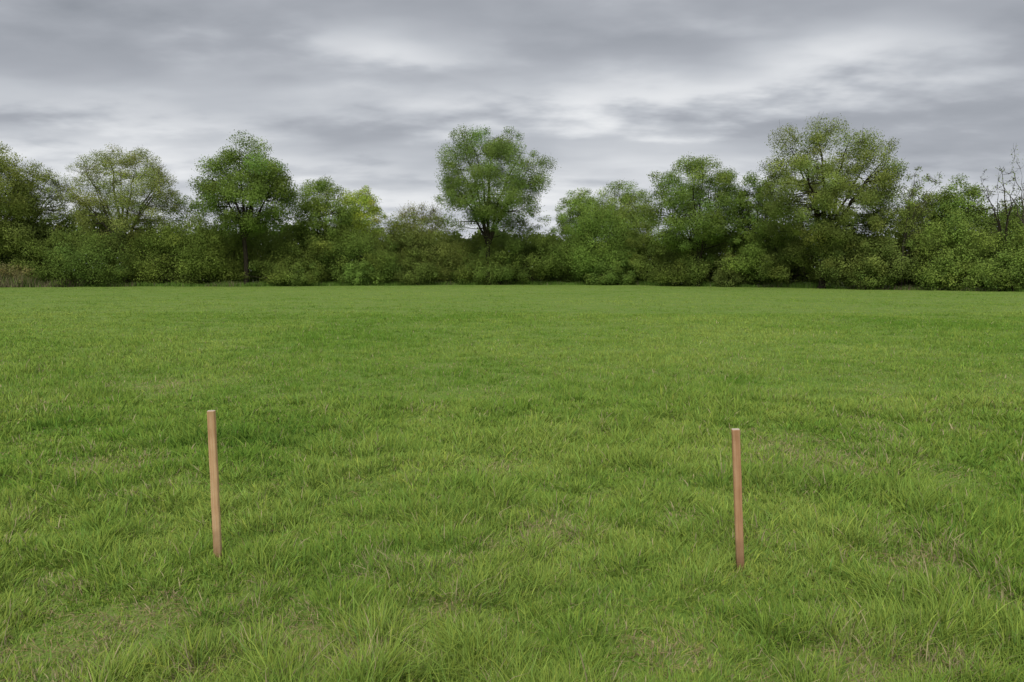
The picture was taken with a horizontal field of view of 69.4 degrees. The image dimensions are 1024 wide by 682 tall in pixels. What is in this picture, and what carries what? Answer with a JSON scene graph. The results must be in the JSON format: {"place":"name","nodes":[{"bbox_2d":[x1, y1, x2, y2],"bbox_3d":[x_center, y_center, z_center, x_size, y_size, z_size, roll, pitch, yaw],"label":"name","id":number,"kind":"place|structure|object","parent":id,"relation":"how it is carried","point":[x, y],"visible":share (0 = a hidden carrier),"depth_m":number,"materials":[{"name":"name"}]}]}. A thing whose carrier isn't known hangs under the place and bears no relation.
{"place":"outdoors","nodes":[
{"label":"outdoors","id":0,"kind":"place"},
{"bbox_2d":[0,276,1023,681],"bbox_3d":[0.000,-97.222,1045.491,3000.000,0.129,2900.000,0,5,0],"label":"ground","id":1,"kind":"structure","parent":0,"point":[536,298],"depth_m":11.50,"materials":[{"name":"green plant"}]},
{"bbox_2d":[0,219,41,275],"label":"shrub","id":2,"kind":"object","parent":1,"relation":"on","point":[6,248],"visible":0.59,"depth_m":74.65,"materials":[{"name":"green plant"}]},
{"bbox_2d":[0,261,44,284],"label":"shrub","id":3,"kind":"object","parent":1,"relation":"on","point":[22,272],"visible":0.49,"depth_m":73.41,"materials":[{"name":"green plant"}]},
{"bbox_2d":[0,141,47,251],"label":"tree","id":4,"kind":"object","parent":1,"relation":"on","point":[7,207],"visible":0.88,"depth_m":74.29,"materials":[{"name":"green plant"}]},
{"bbox_2d":[0,234,68,280],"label":"shrub","id":5,"kind":"object","parent":1,"relation":"on","point":[31,259],"visible":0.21,"depth_m":75.75,"materials":[{"name":"green plant"}]},
{"bbox_2d":[5,159,74,244],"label":"tree","id":6,"kind":"object","parent":1,"relation":"on","point":[42,211],"visible":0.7,"depth_m":77.16,"materials":[{"name":"green plant"}]},
{"bbox_2d":[17,226,134,286],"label":"shrub","id":7,"kind":"object","parent":1,"relation":"on","point":[74,271],"visible":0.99,"depth_m":73.95,"materials":[{"name":"green plant"}]},
{"bbox_2d":[53,142,190,283],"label":"tree","id":8,"kind":"object","parent":1,"relation":"on","point":[115,202],"visible":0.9,"depth_m":77.94,"materials":[{"name":"green plant"}]},
{"bbox_2d":[81,204,250,284],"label":"shrub","id":9,"kind":"object","parent":1,"relation":"on","point":[151,269],"visible":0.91,"depth_m":77.71,"materials":[{"name":"green plant"}]},
{"bbox_2d":[142,193,219,284],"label":"shrub","id":10,"kind":"object","parent":1,"relation":"on","point":[175,201],"visible":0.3,"depth_m":79.97,"materials":[{"name":"green plant"}]},
{"bbox_2d":[207,410,221,558],"bbox_3d":[-1.619,0.918,4.040,0.044,1.094,0.050,-1,5,-10],"label":"wooden stake","id":11,"kind":"object","parent":1,"relation":"on","point":[214,479],"visible":0.85,"depth_m":4.01,"materials":[{"name":"brown wood"}]},
{"bbox_2d":[194,224,261,282],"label":"shrub","id":12,"kind":"object","parent":1,"relation":"on","point":[233,256],"visible":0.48,"depth_m":80.00,"materials":[{"name":"green plant"}]},
{"bbox_2d":[188,129,311,284],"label":"tree","id":13,"kind":"object","parent":1,"relation":"on","point":[258,186],"visible":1,"depth_m":76.79,"materials":[{"name":"green plant"}]},
{"bbox_2d":[239,253,321,285],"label":"shrub","id":14,"kind":"object","parent":1,"relation":"on","point":[286,276],"visible":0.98,"depth_m":78.95,"materials":[{"name":"green plant"}]},
{"bbox_2d":[235,219,341,282],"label":"shrub","id":15,"kind":"object","parent":1,"relation":"on","point":[290,248],"visible":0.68,"depth_m":80.93,"materials":[{"name":"green plant"}]},
{"bbox_2d":[289,175,363,281],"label":"tree","id":16,"kind":"object","parent":1,"relation":"on","point":[319,208],"visible":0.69,"depth_m":83.04,"materials":[{"name":"green plant"}]},
{"bbox_2d":[331,258,383,285],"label":"shrub","id":17,"kind":"object","parent":1,"relation":"on","point":[361,279],"visible":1,"depth_m":81.34,"materials":[{"name":"green plant"}]},
{"bbox_2d":[301,210,416,284],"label":"shrub","id":18,"kind":"object","parent":1,"relation":"on","point":[354,243],"visible":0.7,"depth_m":82.84,"materials":[{"name":"green plant"}]},
{"bbox_2d":[333,185,388,243],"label":"tree","id":19,"kind":"object","parent":1,"relation":"on","point":[368,201],"visible":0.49,"depth_m":88.14,"materials":[{"name":"green plant"}]},
{"bbox_2d":[381,246,443,284],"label":"shrub","id":20,"kind":"object","parent":1,"relation":"on","point":[430,270],"visible":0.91,"depth_m":83.46,"materials":[{"name":"green plant"}]},
{"bbox_2d":[383,200,453,260],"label":"bare tree","id":21,"kind":"object","parent":1,"relation":"on","point":[421,213],"visible":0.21,"depth_m":90.45,"materials":[{"name":"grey plant"}]},
{"bbox_2d":[368,211,479,283],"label":"shrub","id":22,"kind":"object","parent":1,"relation":"on","point":[396,229],"visible":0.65,"depth_m":85.36,"materials":[{"name":"green plant"}]},
{"bbox_2d":[437,231,513,283],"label":"shrub","id":23,"kind":"object","parent":1,"relation":"on","point":[482,258],"visible":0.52,"depth_m":86.36,"materials":[{"name":"green plant"}]},
{"bbox_2d":[452,247,519,284],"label":"shrub","id":24,"kind":"object","parent":1,"relation":"on","point":[499,272],"visible":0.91,"depth_m":85.43,"materials":[{"name":"green plant"}]},
{"bbox_2d":[433,123,560,284],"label":"tree","id":25,"kind":"object","parent":1,"relation":"on","point":[489,212],"visible":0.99,"depth_m":83.82,"materials":[{"name":"green plant"}]},
{"bbox_2d":[0,209,1023,287],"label":"woodland","id":26,"kind":"object","parent":1,"relation":"on","point":[268,239],"visible":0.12,"depth_m":81.32,"materials":[{"name":"green plant"}]},
{"bbox_2d":[491,214,572,284],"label":"shrub","id":27,"kind":"object","parent":1,"relation":"on","point":[524,274],"visible":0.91,"depth_m":86.59,"materials":[{"name":"green plant"}]},
{"bbox_2d":[555,187,605,281],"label":"tree","id":28,"kind":"object","parent":1,"relation":"on","point":[573,211],"visible":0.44,"depth_m":92.15,"materials":[{"name":"green plant"}]},
{"bbox_2d":[543,195,649,283],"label":"shrub","id":29,"kind":"object","parent":1,"relation":"on","point":[578,258],"visible":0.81,"depth_m":85.94,"materials":[{"name":"green plant"}]},
{"bbox_2d":[582,251,642,284],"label":"shrub","id":30,"kind":"object","parent":1,"relation":"on","point":[607,278],"visible":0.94,"depth_m":84.98,"materials":[{"name":"green plant"}]},
{"bbox_2d":[594,179,658,246],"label":"tree","id":31,"kind":"object","parent":1,"relation":"on","point":[633,200],"visible":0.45,"depth_m":92.86,"materials":[{"name":"green plant"}]},
{"bbox_2d":[622,218,677,281],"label":"shrub","id":32,"kind":"object","parent":1,"relation":"on","point":[641,247],"visible":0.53,"depth_m":85.45,"materials":[{"name":"green plant"}]},
{"bbox_2d":[631,232,743,285],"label":"shrub","id":33,"kind":"object","parent":1,"relation":"on","point":[670,273],"visible":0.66,"depth_m":79.39,"materials":[{"name":"green plant"}]},
{"bbox_2d":[635,152,752,285],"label":"tree","id":34,"kind":"object","parent":1,"relation":"on","point":[695,224],"visible":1,"depth_m":76.66,"materials":[{"name":"green plant"}]},
{"bbox_2d":[711,252,757,286],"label":"shrub","id":35,"kind":"object","parent":1,"relation":"on","point":[722,276],"visible":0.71,"depth_m":75.41,"materials":[{"name":"green plant"}]},
{"bbox_2d":[731,428,743,572],"bbox_3d":[1.182,0.957,3.854,0.048,1.020,0.049,-5,6,-11],"label":"wooden stake","id":36,"kind":"object","parent":1,"relation":"on","point":[737,491],"visible":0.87,"depth_m":3.82,"materials":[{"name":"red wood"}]},
{"bbox_2d":[730,170,784,284],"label":"tree","id":37,"kind":"object","parent":1,"relation":"on","point":[755,205],"visible":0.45,"depth_m":76.40,"materials":[{"name":"green plant"}]},
{"bbox_2d":[720,209,798,284],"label":"shrub","id":38,"kind":"object","parent":1,"relation":"on","point":[749,259],"visible":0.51,"depth_m":74.00,"materials":[{"name":"green plant"}]},
{"bbox_2d":[756,223,830,286],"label":"shrub","id":39,"kind":"object","parent":1,"relation":"on","point":[781,271],"visible":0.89,"depth_m":70.89,"materials":[{"name":"green plant"}]},
{"bbox_2d":[755,113,910,288],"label":"tree","id":40,"kind":"object","parent":1,"relation":"on","point":[829,192],"visible":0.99,"depth_m":65.56,"materials":[{"name":"green plant"}]},
{"bbox_2d":[809,211,913,288],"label":"shrub","id":41,"kind":"object","parent":1,"relation":"on","point":[864,246],"visible":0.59,"depth_m":65.91,"materials":[{"name":"green plant"}]},
{"bbox_2d":[844,262,901,289],"bbox_3d":[31.894,-5.720,64.632,4.900,2.740,3.727,0,5,0],"label":"shrub","id":42,"kind":"object","parent":1,"relation":"on","point":[885,281],"visible":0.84,"depth_m":64.42,"materials":[{"name":"green plant"}]},
{"bbox_2d":[861,197,941,288],"bbox_3d":[33.938,-8.346,64.129,7.376,8.086,5.971,0,5,0],"label":"shrub","id":43,"kind":"object","parent":1,"relation":"on","point":[879,263],"visible":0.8,"depth_m":63.40,"materials":[{"name":"green plant"}]},
{"bbox_2d":[893,184,942,286],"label":"tree","id":44,"kind":"object","parent":1,"relation":"on","point":[916,203],"visible":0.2,"depth_m":67.80,"materials":[{"name":"green plant"}]},
{"bbox_2d":[898,166,944,286],"bbox_3d":[35.331,-9.727,64.250,3.810,10.959,3.501,0,5,0],"label":"bare tree","id":45,"kind":"object","parent":1,"relation":"on","point":[924,195],"visible":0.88,"depth_m":63.83,"materials":[{"name":"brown plant"}]},
{"bbox_2d":[902,207,1004,289],"bbox_3d":[36.876,-7.595,61.659,8.093,7.013,7.183,0,5,0],"label":"shrub","id":46,"kind":"object","parent":1,"relation":"on","point":[950,237],"visible":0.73,"depth_m":60.61,"materials":[{"name":"green plant"}]},
{"bbox_2d":[924,243,986,290],"bbox_3d":[35.763,-5.923,59.823,5.446,4.004,3.716,-3,6,-25],"label":"shrub","id":47,"kind":"object","parent":1,"relation":"on","point":[953,284],"visible":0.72,"depth_m":59.53,"materials":[{"name":"green plant"}]},
{"bbox_2d":[922,173,996,242],"bbox_3d":[39.781,-9.656,65.736,6.070,10.516,5.374,0,5,0],"label":"tree","id":48,"kind":"object","parent":1,"relation":"on","point":[957,199],"visible":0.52,"depth_m":64.83,"materials":[{"name":"green plant"}]},
{"bbox_2d":[956,216,1023,288],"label":"shrub","id":49,"kind":"object","parent":1,"relation":"on","point":[1018,251],"visible":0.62,"depth_m":57.93,"materials":[{"name":"green plant"}]},
{"bbox_2d":[961,247,1023,290],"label":"shrub","id":50,"kind":"object","parent":1,"relation":"on","point":[1012,278],"visible":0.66,"depth_m":56.88,"materials":[{"name":"green plant"}]},
{"bbox_2d":[969,167,1020,286],"bbox_3d":[38.381,-8.833,58.851,4.492,10.128,3.764,0,5,0],"label":"bare tree","id":51,"kind":"object","parent":1,"relation":"on","point":[998,222],"visible":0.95,"depth_m":58.50,"materials":[{"name":"brown plant"}]},
{"bbox_2d":[971,196,1023,252],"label":"tree","id":52,"kind":"object","parent":1,"relation":"on","point":[989,220],"visible":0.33,"depth_m":61.98,"materials":[{"name":"green plant"}]},
{"bbox_2d":[997,143,1023,226],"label":"bare tree","id":53,"kind":"object","parent":1,"relation":"on","point":[1022,215],"visible":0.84,"depth_m":59.46,"materials":[{"name":"brown plant"}]},
{"bbox_2d":[0,272,1023,291],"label":"tall grass","id":54,"kind":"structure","parent":0,"point":[33,283],"depth_m":75.90,"materials":[{"name":"green plant"}]},
{"bbox_2d":[0,0,1023,244],"label":"sky","id":55,"kind":"structure","parent":0,"point":[358,93],"materials":[{"name":"grey"}]}
]}

